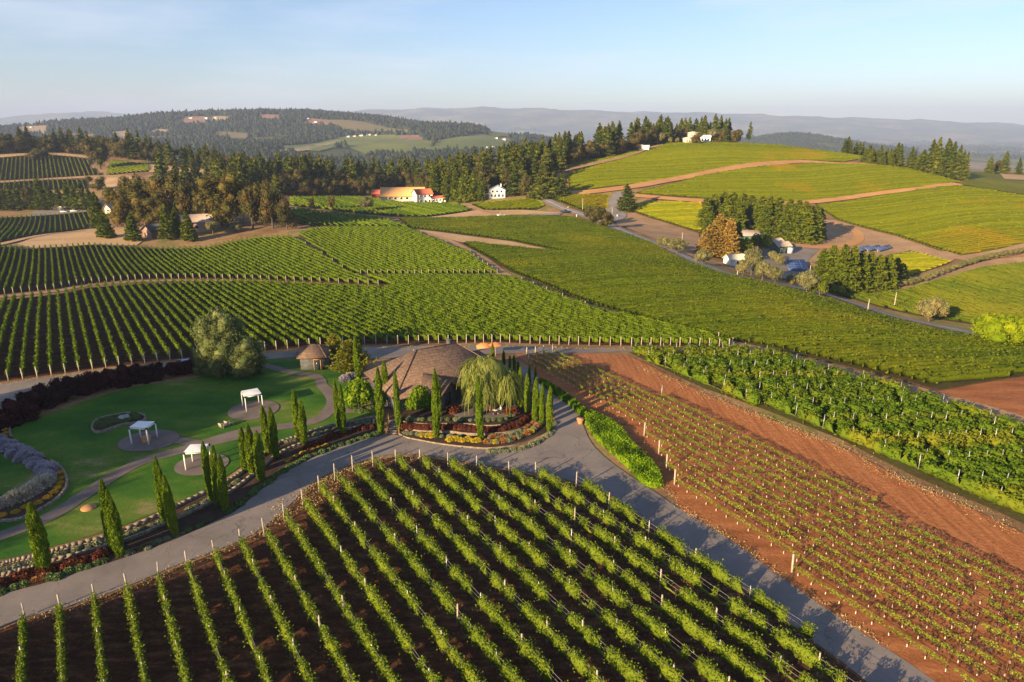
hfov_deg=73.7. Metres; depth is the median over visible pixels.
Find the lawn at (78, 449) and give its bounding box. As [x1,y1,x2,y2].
[0,359,375,559]
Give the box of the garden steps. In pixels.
[386,414,399,435]
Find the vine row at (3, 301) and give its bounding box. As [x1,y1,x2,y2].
[0,294,7,315]
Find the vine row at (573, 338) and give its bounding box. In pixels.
[374,273,578,344]
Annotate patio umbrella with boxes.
[489,342,501,355]
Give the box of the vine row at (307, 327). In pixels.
[223,278,327,341]
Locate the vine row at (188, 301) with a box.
[164,278,209,316]
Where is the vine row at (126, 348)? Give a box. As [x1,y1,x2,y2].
[95,282,132,363]
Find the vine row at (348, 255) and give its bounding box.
[301,230,387,272]
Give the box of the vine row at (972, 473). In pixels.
[646,342,1023,502]
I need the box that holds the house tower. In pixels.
[687,131,697,136]
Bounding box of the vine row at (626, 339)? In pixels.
[404,272,631,345]
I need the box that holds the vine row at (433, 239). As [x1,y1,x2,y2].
[391,225,469,252]
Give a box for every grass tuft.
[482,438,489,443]
[505,436,512,442]
[523,429,531,435]
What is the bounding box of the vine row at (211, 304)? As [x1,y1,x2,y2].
[179,278,265,350]
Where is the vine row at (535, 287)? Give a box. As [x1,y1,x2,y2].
[482,273,562,295]
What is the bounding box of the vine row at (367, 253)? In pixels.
[312,227,414,272]
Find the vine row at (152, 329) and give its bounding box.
[118,280,170,360]
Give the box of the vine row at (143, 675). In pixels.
[120,573,150,681]
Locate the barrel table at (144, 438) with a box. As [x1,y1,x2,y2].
[141,435,150,442]
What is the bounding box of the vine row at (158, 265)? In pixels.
[139,245,171,278]
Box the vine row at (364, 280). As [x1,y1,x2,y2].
[260,234,368,284]
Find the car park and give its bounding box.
[27,209,85,215]
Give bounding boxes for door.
[314,360,320,369]
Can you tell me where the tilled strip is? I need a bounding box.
[570,353,1023,570]
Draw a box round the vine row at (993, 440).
[722,344,1023,454]
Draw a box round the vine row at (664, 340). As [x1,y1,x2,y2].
[428,272,670,344]
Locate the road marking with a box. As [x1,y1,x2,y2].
[544,199,968,332]
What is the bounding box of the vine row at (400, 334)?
[279,279,408,343]
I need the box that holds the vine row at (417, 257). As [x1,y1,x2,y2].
[340,225,458,272]
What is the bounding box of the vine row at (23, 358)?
[19,291,34,378]
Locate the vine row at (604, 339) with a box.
[392,272,610,345]
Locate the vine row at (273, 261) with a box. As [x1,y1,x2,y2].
[232,240,311,281]
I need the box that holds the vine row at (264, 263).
[223,241,294,281]
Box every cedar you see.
[323,338,377,372]
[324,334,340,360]
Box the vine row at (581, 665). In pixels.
[372,451,604,681]
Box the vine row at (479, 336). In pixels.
[340,282,483,342]
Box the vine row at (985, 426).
[742,342,1023,441]
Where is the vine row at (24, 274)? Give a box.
[19,245,28,292]
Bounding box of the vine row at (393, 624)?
[301,489,445,681]
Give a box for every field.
[0,152,88,157]
[18,227,146,247]
[19,125,45,133]
[94,177,131,189]
[113,130,125,138]
[149,164,203,173]
[151,129,167,131]
[184,116,204,122]
[212,116,227,120]
[215,131,246,138]
[258,114,278,118]
[270,140,337,150]
[274,134,431,153]
[303,118,340,125]
[325,120,416,132]
[388,135,422,139]
[426,135,508,150]
[460,197,524,203]
[487,130,509,136]
[515,353,1023,681]
[616,212,702,260]
[790,220,954,266]
[936,377,1023,415]
[962,171,1023,193]
[997,171,1023,179]
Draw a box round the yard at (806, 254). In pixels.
[734,245,818,278]
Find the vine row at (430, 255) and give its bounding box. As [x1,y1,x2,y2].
[351,225,478,272]
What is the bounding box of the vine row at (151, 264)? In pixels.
[133,244,164,277]
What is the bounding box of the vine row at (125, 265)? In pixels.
[110,243,135,278]
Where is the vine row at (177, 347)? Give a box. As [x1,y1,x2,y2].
[126,279,183,358]
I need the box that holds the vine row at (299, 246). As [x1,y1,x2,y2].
[276,234,332,261]
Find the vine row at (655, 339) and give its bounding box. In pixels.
[422,272,661,345]
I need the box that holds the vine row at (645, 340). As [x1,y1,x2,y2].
[416,272,651,343]
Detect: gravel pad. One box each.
[117,430,178,451]
[174,437,199,444]
[174,454,228,475]
[227,400,278,419]
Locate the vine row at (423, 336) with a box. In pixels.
[295,281,428,343]
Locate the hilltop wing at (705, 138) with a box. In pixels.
[700,135,710,141]
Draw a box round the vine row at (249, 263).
[215,244,278,279]
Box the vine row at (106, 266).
[94,242,114,281]
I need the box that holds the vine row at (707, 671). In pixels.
[447,452,735,681]
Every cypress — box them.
[25,502,50,568]
[98,478,111,549]
[104,489,113,551]
[107,498,125,557]
[152,455,163,521]
[157,467,168,527]
[161,475,178,534]
[200,441,213,500]
[209,444,220,506]
[216,453,229,511]
[238,427,247,470]
[244,423,254,473]
[252,430,265,481]
[260,404,270,453]
[267,406,279,458]
[291,389,299,438]
[298,400,307,444]
[333,380,338,427]
[337,384,345,432]
[353,336,361,378]
[374,366,384,433]
[381,360,388,403]
[393,370,401,430]
[431,367,439,437]
[437,376,442,416]
[475,376,483,439]
[491,342,494,357]
[502,350,505,364]
[508,356,510,368]
[512,354,515,373]
[516,361,519,374]
[518,367,523,406]
[524,373,530,412]
[528,363,530,385]
[531,377,539,420]
[533,367,536,385]
[539,383,544,424]
[546,386,552,431]
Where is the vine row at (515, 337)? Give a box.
[370,284,519,340]
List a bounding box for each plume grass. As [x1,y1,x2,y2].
[0,495,15,508]
[4,488,23,504]
[14,488,35,502]
[17,485,35,497]
[19,483,40,495]
[27,480,44,492]
[33,474,54,489]
[41,473,57,482]
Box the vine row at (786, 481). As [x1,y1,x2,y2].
[535,346,1023,609]
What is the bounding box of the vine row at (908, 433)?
[673,343,1023,480]
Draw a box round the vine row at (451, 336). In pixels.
[319,280,457,342]
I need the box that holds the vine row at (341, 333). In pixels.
[239,278,353,339]
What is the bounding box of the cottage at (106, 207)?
[103,204,113,213]
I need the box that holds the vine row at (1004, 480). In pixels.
[659,343,1023,489]
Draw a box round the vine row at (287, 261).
[240,237,328,280]
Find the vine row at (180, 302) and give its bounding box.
[156,278,198,318]
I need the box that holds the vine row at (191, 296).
[172,278,244,337]
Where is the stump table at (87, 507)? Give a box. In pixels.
[80,504,96,511]
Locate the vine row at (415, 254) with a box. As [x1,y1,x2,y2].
[344,225,465,271]
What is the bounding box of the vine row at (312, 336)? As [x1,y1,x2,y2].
[216,278,320,343]
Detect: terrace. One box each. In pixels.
[399,387,546,449]
[401,398,524,426]
[404,398,531,435]
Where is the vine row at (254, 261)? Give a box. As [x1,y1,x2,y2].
[219,243,285,278]
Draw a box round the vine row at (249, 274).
[200,245,252,277]
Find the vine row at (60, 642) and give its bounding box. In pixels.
[52,594,70,681]
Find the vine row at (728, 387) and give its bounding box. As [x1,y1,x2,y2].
[644,351,761,406]
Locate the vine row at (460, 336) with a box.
[326,281,466,342]
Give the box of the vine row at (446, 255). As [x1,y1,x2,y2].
[365,225,496,271]
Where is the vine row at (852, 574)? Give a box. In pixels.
[666,454,1023,681]
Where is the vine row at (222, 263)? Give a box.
[194,245,245,278]
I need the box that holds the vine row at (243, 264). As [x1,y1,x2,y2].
[210,244,269,280]
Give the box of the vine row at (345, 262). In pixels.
[326,251,367,274]
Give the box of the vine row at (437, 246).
[378,225,482,261]
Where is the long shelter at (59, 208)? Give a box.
[53,206,69,210]
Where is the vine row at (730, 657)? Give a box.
[476,455,770,681]
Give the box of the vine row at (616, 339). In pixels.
[398,273,621,345]
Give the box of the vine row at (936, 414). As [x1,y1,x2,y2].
[732,344,1023,452]
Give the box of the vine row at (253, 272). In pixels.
[205,245,260,277]
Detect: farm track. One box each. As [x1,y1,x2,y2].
[0,175,131,182]
[0,279,368,297]
[1,230,82,244]
[418,230,1023,423]
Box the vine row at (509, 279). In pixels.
[488,273,546,289]
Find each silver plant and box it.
[339,374,350,381]
[349,372,355,378]
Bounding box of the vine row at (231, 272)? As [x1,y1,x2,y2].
[189,246,237,277]
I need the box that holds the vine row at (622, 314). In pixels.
[470,273,732,344]
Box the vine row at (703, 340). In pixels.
[452,273,709,344]
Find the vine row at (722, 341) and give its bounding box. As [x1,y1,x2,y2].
[465,272,729,344]
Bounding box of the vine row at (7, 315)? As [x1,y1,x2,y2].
[0,293,15,352]
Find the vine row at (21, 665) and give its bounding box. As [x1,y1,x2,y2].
[12,603,30,681]
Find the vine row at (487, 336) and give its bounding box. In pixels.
[347,282,492,341]
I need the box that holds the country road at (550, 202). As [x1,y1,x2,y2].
[539,198,975,333]
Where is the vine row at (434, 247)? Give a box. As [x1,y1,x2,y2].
[375,226,487,265]
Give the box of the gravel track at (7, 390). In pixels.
[0,346,682,405]
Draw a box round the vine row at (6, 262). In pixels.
[0,244,12,286]
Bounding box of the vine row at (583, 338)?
[380,272,589,342]
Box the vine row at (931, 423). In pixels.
[706,343,1023,464]
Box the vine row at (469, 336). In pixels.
[333,282,475,342]
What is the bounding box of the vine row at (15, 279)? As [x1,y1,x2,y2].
[11,246,23,292]
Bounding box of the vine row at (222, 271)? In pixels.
[183,245,230,279]
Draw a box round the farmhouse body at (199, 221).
[170,214,212,231]
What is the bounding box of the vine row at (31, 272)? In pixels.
[28,245,35,289]
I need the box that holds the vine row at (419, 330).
[303,280,438,343]
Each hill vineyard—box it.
[568,159,854,190]
[636,182,959,200]
[824,211,1021,254]
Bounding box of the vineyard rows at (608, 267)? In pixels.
[0,141,1023,383]
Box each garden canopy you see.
[127,421,157,444]
[182,443,210,469]
[240,388,263,411]
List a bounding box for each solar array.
[786,259,804,261]
[786,261,806,264]
[786,264,807,266]
[787,266,808,271]
[858,245,868,250]
[864,245,879,250]
[875,245,892,251]
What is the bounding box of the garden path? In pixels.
[0,363,388,539]
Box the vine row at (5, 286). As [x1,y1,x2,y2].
[3,245,17,293]
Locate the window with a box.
[386,394,390,403]
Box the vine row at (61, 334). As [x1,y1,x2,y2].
[55,289,68,373]
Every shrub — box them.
[0,398,40,422]
[0,409,25,428]
[0,567,10,572]
[0,577,7,587]
[0,587,7,596]
[3,577,14,586]
[7,572,18,582]
[8,582,19,590]
[10,562,21,569]
[13,567,32,581]
[14,389,45,409]
[18,580,30,587]
[21,560,28,565]
[26,558,32,564]
[28,567,38,578]
[29,382,63,409]
[29,575,38,583]
[34,565,52,574]
[37,572,48,582]
[42,572,55,582]
[46,563,58,572]
[47,375,76,401]
[51,572,64,581]
[52,551,60,557]
[57,558,72,570]
[60,549,68,554]
[62,566,76,575]
[64,373,88,395]
[66,554,81,566]
[70,545,82,552]
[73,563,85,572]
[76,370,105,395]
[77,555,90,564]
[83,543,93,548]
[84,563,93,569]
[88,549,106,562]
[91,539,102,546]
[92,559,101,566]
[93,422,103,427]
[94,369,110,390]
[97,547,111,556]
[98,557,108,564]
[101,368,132,388]
[115,363,140,384]
[122,550,130,557]
[124,530,134,536]
[129,363,152,383]
[131,414,141,419]
[133,527,144,533]
[143,545,151,550]
[146,362,165,381]
[146,523,155,527]
[154,538,162,542]
[162,535,171,540]
[163,359,183,375]
[179,355,196,374]
[184,506,192,511]
[184,526,192,532]
[196,522,204,527]
[205,221,219,233]
[224,507,233,513]
[234,500,244,507]
[247,491,256,496]
[258,482,267,487]
[263,479,273,484]
[267,475,276,480]
[279,467,288,472]
[285,463,294,468]
[292,460,300,465]
[298,457,306,461]
[303,443,312,449]
[303,453,311,458]
[310,441,318,447]
[312,431,319,435]
[317,437,326,443]
[318,448,326,453]
[323,434,330,439]
[327,431,336,438]
[336,442,344,446]
[337,430,347,436]
[342,377,373,407]
[352,427,360,431]
[357,408,363,413]
[358,424,367,430]
[363,433,371,438]
[367,423,375,428]
[404,385,431,410]
[440,424,446,429]
[445,437,452,441]
[446,423,452,429]
[447,405,458,413]
[456,424,462,429]
[465,436,471,441]
[474,437,481,442]
[500,424,506,430]
[503,406,511,414]
[510,406,519,415]
[527,441,535,446]
[919,276,928,279]
[928,272,937,276]
[940,267,950,273]
[947,265,955,271]
[957,261,966,265]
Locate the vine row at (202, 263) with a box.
[178,245,222,277]
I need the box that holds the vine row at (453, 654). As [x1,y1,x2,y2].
[317,476,485,681]
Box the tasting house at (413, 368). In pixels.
[364,338,489,413]
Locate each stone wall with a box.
[0,459,68,521]
[0,502,182,566]
[0,511,187,576]
[91,412,146,432]
[181,415,375,503]
[187,422,375,513]
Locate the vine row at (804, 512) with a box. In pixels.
[528,353,1023,637]
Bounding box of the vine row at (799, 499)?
[526,347,1023,624]
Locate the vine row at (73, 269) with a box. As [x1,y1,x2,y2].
[67,244,78,284]
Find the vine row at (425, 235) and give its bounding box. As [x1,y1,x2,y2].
[397,226,445,242]
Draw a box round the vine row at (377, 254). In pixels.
[316,226,421,273]
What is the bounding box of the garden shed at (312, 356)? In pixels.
[296,344,332,369]
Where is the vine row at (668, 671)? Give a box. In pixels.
[419,449,693,681]
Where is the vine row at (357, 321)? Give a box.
[271,280,397,343]
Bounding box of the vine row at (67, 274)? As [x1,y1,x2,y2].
[61,244,70,285]
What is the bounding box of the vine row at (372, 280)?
[266,235,378,284]
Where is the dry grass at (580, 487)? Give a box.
[0,345,1019,667]
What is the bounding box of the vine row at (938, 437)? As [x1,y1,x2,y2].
[683,343,1023,477]
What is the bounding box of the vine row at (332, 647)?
[261,518,364,681]
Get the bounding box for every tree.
[0,133,15,152]
[0,138,14,153]
[0,183,22,210]
[0,188,5,208]
[8,136,27,152]
[8,181,32,210]
[14,134,29,152]
[19,184,32,205]
[24,148,48,159]
[25,137,37,149]
[26,188,41,209]
[32,179,46,209]
[34,137,51,151]
[40,186,54,209]
[44,135,58,152]
[45,188,63,209]
[57,138,76,152]
[61,181,69,209]
[68,185,77,209]
[72,138,90,151]
[72,181,86,209]
[79,142,86,155]
[81,137,109,168]
[82,187,91,209]
[85,175,105,190]
[101,184,142,226]
[102,137,116,156]
[104,140,118,156]
[110,141,120,157]
[111,173,143,209]
[116,138,136,158]
[119,179,152,224]
[136,141,154,160]
[139,198,171,223]
[147,170,178,221]
[149,154,169,182]
[150,151,155,161]
[164,149,178,163]
[171,180,201,214]
[177,173,189,182]
[178,147,193,158]
[189,304,246,377]
[190,188,210,213]
[191,346,212,376]
[193,151,201,159]
[194,171,248,226]
[226,334,269,377]
[227,178,251,220]
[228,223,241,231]
[237,181,260,228]
[249,179,269,223]
[257,186,281,228]
[260,173,281,187]
[267,170,285,192]
[275,197,298,229]
[278,168,302,184]
[278,175,296,195]
[281,181,293,194]
[284,175,304,194]
[297,179,309,195]
[304,178,320,195]
[307,198,314,206]
[311,181,324,195]
[318,178,333,195]
[327,195,335,207]
[331,169,354,193]
[332,179,345,194]
[338,178,350,193]
[348,178,364,195]
[355,180,366,194]
[358,196,374,208]
[359,171,367,179]
[361,173,379,186]
[364,179,379,194]
[365,169,377,174]
[373,167,388,175]
[376,174,387,187]
[385,173,397,186]
[394,175,402,186]
[401,169,415,184]
[404,173,418,186]
[414,171,427,186]
[414,175,429,186]
[416,175,430,188]
[459,165,477,183]
[473,155,494,165]
[476,165,498,192]
[487,159,508,178]
[500,165,518,182]
[505,163,521,195]
[518,174,532,197]
[524,157,549,174]
[524,169,550,199]
[541,170,564,198]
[552,153,560,165]
[554,172,571,196]
[568,152,580,163]
[570,145,585,161]
[583,206,593,216]
[584,140,597,158]
[585,144,599,159]
[586,146,599,158]
[587,206,606,223]
[598,212,613,226]
[599,141,614,152]
[614,139,625,153]
[615,183,640,211]
[617,138,628,152]
[627,136,641,149]
[628,134,642,148]
[633,130,644,143]
[643,132,648,144]
[648,128,658,144]
[656,132,665,144]
[675,130,684,140]
[691,134,702,142]
[694,224,721,255]
[702,214,728,256]
[707,128,719,141]
[715,218,741,258]
[718,129,725,141]
[730,129,743,141]
[733,219,743,253]
[745,122,753,142]
[984,159,1002,171]
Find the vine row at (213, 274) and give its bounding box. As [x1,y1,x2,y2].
[172,246,215,278]
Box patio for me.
[444,396,517,419]
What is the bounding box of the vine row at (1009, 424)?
[859,371,1023,431]
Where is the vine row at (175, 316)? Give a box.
[141,279,198,344]
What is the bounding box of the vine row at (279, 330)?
[201,278,299,347]
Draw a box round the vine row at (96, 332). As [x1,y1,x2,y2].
[80,283,107,367]
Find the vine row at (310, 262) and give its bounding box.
[255,235,358,283]
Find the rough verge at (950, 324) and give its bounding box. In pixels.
[700,260,974,331]
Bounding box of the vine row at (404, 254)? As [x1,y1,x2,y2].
[336,225,453,272]
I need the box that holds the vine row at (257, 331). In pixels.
[187,278,276,349]
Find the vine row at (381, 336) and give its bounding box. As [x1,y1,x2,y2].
[263,278,386,340]
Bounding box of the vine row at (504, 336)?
[362,283,509,342]
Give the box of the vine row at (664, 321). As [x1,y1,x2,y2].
[618,310,718,335]
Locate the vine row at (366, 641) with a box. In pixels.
[282,503,402,681]
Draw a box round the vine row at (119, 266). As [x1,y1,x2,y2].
[105,243,128,280]
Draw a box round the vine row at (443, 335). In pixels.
[311,281,448,339]
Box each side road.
[392,213,560,219]
[605,192,625,221]
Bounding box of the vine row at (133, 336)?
[102,280,146,363]
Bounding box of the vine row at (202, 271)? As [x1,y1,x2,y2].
[167,246,207,277]
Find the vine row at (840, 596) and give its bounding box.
[791,553,976,681]
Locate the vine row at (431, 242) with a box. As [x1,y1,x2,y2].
[383,225,477,258]
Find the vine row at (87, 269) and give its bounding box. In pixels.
[77,243,92,280]
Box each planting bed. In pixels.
[0,419,377,591]
[0,428,64,518]
[93,414,143,430]
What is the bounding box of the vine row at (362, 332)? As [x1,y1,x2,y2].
[253,278,375,341]
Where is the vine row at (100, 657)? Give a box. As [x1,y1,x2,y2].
[83,584,111,681]
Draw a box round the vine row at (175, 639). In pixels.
[154,561,193,681]
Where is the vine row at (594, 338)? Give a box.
[386,272,600,345]
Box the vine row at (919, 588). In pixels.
[643,422,1023,650]
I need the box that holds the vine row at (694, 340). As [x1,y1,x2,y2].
[446,272,700,343]
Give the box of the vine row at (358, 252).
[309,227,407,272]
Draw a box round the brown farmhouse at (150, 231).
[140,223,160,238]
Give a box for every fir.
[15,127,30,152]
[22,126,31,149]
[51,128,57,151]
[58,127,68,152]
[65,128,76,152]
[67,131,79,153]
[76,126,83,152]
[113,132,121,156]
[125,132,138,159]
[134,130,141,152]
[140,134,149,159]
[145,136,153,159]
[153,139,165,164]
[162,139,177,165]
[173,160,180,173]
[178,146,188,167]
[181,163,196,183]
[187,147,194,167]
[189,161,198,182]
[194,161,201,173]
[195,148,200,165]
[200,145,209,169]
[203,163,208,178]
[209,157,225,178]
[212,146,216,156]
[216,160,225,193]
[217,152,225,167]
[226,159,236,173]
[230,150,235,160]
[234,153,243,167]
[235,163,244,178]
[240,152,245,162]
[242,162,248,176]
[245,159,261,183]
[246,156,261,177]
[248,166,260,184]
[258,158,263,172]
[262,157,269,172]
[266,157,270,169]
[271,172,283,196]
[272,151,283,174]
[282,157,298,193]
[293,155,304,193]
[299,153,307,165]
[301,162,314,193]
[301,164,315,194]
[304,154,313,174]
[309,155,312,174]
[311,160,321,180]
[316,154,324,177]
[319,160,324,178]
[320,160,335,193]
[340,156,349,174]
[347,158,364,193]
[355,159,362,172]
[362,159,366,170]
[369,156,376,170]
[375,159,383,173]
[382,162,386,174]
[386,157,397,185]
[395,155,403,175]
[401,155,409,186]
[410,157,416,176]
[413,160,422,176]
[421,156,428,172]
[427,160,432,175]
[434,156,438,170]
[446,156,458,192]
[447,157,458,190]
[455,150,460,165]
[457,151,464,166]
[462,155,469,165]
[468,150,475,168]
[474,147,487,168]
[477,159,488,191]
[484,149,490,165]
[488,146,495,159]
[495,147,502,162]
[495,150,509,187]
[501,146,523,190]
[505,141,512,163]
[508,143,524,173]
[509,151,528,184]
[522,138,527,154]
[524,142,532,165]
[526,140,534,158]
[529,156,538,182]
[532,142,541,159]
[535,152,551,181]
[539,144,555,177]
[547,137,552,150]
[551,133,557,152]
[554,142,567,170]
[555,137,559,154]
[562,131,570,158]
[562,140,569,165]
[564,131,573,153]
[572,134,583,160]
[580,131,586,157]
[592,123,601,142]
[594,128,603,157]
[600,129,615,156]
[601,126,612,144]
[610,124,618,153]
[616,121,623,138]
[624,122,634,148]
[634,117,640,131]
[642,116,649,129]
[642,120,652,145]
[653,123,662,143]
[654,114,664,143]
[659,116,672,142]
[673,123,680,141]
[681,117,687,141]
[685,117,694,135]
[692,118,698,131]
[696,116,703,133]
[700,117,707,134]
[710,113,720,141]
[718,115,723,129]
[720,118,731,141]
[728,118,732,141]
[841,138,847,153]
[846,136,852,153]
[855,142,861,154]
[858,144,865,155]
[876,148,884,164]
[893,143,906,166]
[894,142,899,152]
[905,146,915,167]
[910,149,928,171]
[919,139,936,172]
[926,137,944,175]
[931,138,951,176]
[941,141,957,177]
[947,145,966,179]
[960,152,970,180]
[961,150,966,163]
[983,156,994,173]
[995,151,1012,173]
[1013,157,1023,174]
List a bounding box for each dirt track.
[459,202,498,212]
[557,144,662,170]
[570,160,876,193]
[635,183,961,203]
[796,222,864,247]
[871,257,1023,292]
[932,243,1023,259]
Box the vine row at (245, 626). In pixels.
[211,540,276,681]
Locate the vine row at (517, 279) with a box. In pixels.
[494,273,533,283]
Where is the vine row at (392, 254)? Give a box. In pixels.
[327,225,440,272]
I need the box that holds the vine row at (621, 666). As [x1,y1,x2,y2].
[392,449,646,681]
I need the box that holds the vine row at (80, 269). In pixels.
[72,243,85,283]
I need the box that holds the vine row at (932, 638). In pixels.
[674,469,1006,681]
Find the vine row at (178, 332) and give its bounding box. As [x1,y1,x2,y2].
[134,279,193,353]
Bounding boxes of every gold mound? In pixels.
[0,512,7,516]
[10,509,20,513]
[33,500,43,504]
[42,494,52,498]
[49,489,58,493]
[53,485,62,489]
[55,480,64,484]
[58,475,65,479]
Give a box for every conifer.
[88,191,102,228]
[95,211,117,237]
[123,213,143,240]
[156,205,177,239]
[170,207,181,236]
[179,211,198,241]
[429,163,441,195]
[437,159,444,194]
[441,171,451,201]
[449,169,460,201]
[455,165,471,202]
[467,170,478,200]
[475,173,486,201]
[693,197,715,228]
[698,212,714,234]
[708,194,721,219]
[718,197,735,224]
[719,191,732,208]
[728,192,738,212]
[731,199,748,229]
[739,193,749,224]
[743,195,757,225]
[746,196,766,228]
[754,200,777,236]
[755,196,774,230]
[770,197,785,235]
[774,198,795,240]
[783,199,805,242]
[790,201,816,243]
[810,204,825,243]
[813,248,829,278]
[816,208,827,239]
[817,245,839,292]
[828,244,855,294]
[844,245,864,293]
[856,250,873,291]
[859,148,868,162]
[864,149,875,163]
[866,251,880,292]
[872,254,892,291]
[874,150,877,161]
[879,154,885,164]
[884,253,899,289]
[886,151,895,165]
[894,257,905,280]
[901,263,910,279]
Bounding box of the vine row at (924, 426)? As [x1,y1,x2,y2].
[697,342,1023,467]
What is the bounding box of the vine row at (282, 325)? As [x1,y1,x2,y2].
[209,278,309,343]
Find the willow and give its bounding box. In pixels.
[453,354,523,413]
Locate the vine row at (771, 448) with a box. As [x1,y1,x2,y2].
[661,385,877,504]
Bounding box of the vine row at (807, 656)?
[535,462,860,681]
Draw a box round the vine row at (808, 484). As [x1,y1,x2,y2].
[543,345,1023,602]
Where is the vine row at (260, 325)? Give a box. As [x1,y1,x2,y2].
[194,279,287,348]
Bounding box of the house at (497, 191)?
[488,184,505,198]
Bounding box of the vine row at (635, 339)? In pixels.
[410,272,642,344]
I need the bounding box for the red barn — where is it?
[371,189,379,197]
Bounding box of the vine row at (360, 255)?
[307,228,400,272]
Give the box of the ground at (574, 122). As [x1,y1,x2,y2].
[0,106,1023,681]
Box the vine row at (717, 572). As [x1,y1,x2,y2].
[576,471,818,642]
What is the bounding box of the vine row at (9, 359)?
[3,292,24,380]
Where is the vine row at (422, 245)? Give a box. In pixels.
[369,224,491,267]
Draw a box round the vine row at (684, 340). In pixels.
[440,272,690,345]
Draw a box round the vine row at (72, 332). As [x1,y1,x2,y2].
[64,287,80,371]
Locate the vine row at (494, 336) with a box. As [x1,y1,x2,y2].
[354,283,500,342]
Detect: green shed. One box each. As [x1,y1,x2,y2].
[765,238,783,248]
[770,241,791,252]
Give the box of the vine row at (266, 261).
[227,240,302,279]
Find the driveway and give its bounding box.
[0,368,935,681]
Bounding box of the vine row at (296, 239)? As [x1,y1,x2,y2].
[288,234,305,243]
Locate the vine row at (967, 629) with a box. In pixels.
[658,440,1023,665]
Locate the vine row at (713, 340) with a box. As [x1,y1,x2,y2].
[458,272,720,347]
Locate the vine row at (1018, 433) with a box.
[764,345,1023,440]
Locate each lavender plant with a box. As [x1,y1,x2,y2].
[0,437,10,444]
[0,444,9,451]
[3,449,16,458]
[4,444,15,453]
[8,439,19,443]
[12,453,24,462]
[17,445,35,451]
[21,447,35,453]
[21,450,36,461]
[25,456,42,465]
[25,459,38,468]
[27,460,40,469]
[32,452,44,458]
[33,462,46,471]
[35,459,50,465]
[38,470,57,476]
[43,460,60,470]
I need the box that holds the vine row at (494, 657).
[333,463,527,681]
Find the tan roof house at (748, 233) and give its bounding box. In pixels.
[741,230,762,238]
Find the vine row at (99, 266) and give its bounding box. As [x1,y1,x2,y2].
[88,242,107,280]
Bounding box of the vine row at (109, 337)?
[87,283,119,363]
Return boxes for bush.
[656,236,670,248]
[665,237,688,252]
[694,249,712,263]
[735,259,749,275]
[737,236,752,253]
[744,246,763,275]
[751,233,773,248]
[751,261,774,279]
[768,251,777,260]
[768,266,783,282]
[773,254,786,264]
[786,274,797,284]
[796,268,821,291]
[808,279,828,295]
[831,284,845,295]
[914,296,949,321]
[968,313,1023,343]
[1008,319,1023,344]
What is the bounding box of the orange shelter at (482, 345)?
[476,343,490,349]
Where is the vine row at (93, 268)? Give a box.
[83,243,99,282]
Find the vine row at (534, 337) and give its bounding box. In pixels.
[384,284,540,343]
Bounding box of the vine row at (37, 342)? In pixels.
[33,290,42,377]
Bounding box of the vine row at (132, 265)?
[116,243,142,278]
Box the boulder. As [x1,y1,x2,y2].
[118,414,129,419]
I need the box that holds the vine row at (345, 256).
[299,232,380,272]
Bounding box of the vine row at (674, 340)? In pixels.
[434,273,680,346]
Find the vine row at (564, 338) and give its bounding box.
[367,272,569,344]
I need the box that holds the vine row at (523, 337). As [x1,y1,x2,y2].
[377,285,530,343]
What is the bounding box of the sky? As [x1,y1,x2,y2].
[0,0,1023,124]
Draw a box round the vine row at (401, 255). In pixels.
[332,226,447,272]
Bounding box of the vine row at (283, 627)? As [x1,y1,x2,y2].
[237,529,318,681]
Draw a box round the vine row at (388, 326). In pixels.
[287,279,418,343]
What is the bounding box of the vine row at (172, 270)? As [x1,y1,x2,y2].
[145,245,178,277]
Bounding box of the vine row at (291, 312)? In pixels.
[232,279,343,345]
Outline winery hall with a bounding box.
[380,187,424,201]
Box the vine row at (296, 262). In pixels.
[246,237,338,283]
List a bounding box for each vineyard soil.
[0,155,99,179]
[0,179,86,190]
[0,212,89,241]
[0,238,383,293]
[0,277,724,380]
[0,456,862,681]
[106,164,148,174]
[290,204,469,216]
[298,221,385,225]
[298,229,491,274]
[400,220,1023,388]
[491,205,544,209]
[549,198,604,210]
[629,352,1023,522]
[633,211,701,231]
[842,295,973,323]
[909,251,949,275]
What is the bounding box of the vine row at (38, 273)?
[36,245,41,288]
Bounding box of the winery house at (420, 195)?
[412,188,433,202]
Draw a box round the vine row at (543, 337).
[387,284,549,344]
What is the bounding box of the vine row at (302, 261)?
[250,236,348,281]
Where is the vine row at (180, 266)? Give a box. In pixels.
[156,246,193,278]
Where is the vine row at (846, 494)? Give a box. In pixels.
[552,344,1022,587]
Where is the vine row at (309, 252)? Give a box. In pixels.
[271,235,342,268]
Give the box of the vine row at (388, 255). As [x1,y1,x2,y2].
[324,226,434,272]
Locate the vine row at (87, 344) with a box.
[71,284,95,368]
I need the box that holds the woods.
[0,107,1023,173]
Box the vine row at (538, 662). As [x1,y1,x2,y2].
[351,455,568,681]
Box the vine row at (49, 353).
[46,290,53,375]
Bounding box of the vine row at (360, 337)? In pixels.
[247,278,364,344]
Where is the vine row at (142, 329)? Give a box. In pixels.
[111,280,158,361]
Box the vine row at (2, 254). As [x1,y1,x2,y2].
[0,244,6,265]
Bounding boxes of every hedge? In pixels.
[538,377,585,417]
[583,409,663,487]
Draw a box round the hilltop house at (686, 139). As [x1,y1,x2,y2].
[682,137,691,142]
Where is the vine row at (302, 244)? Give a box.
[282,234,322,254]
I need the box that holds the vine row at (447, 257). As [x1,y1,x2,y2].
[360,225,489,271]
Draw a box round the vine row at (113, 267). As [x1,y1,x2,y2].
[99,242,121,280]
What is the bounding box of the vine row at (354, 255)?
[304,230,394,273]
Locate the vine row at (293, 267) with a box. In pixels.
[237,239,320,281]
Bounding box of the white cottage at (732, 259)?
[722,254,744,265]
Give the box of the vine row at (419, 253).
[348,225,471,271]

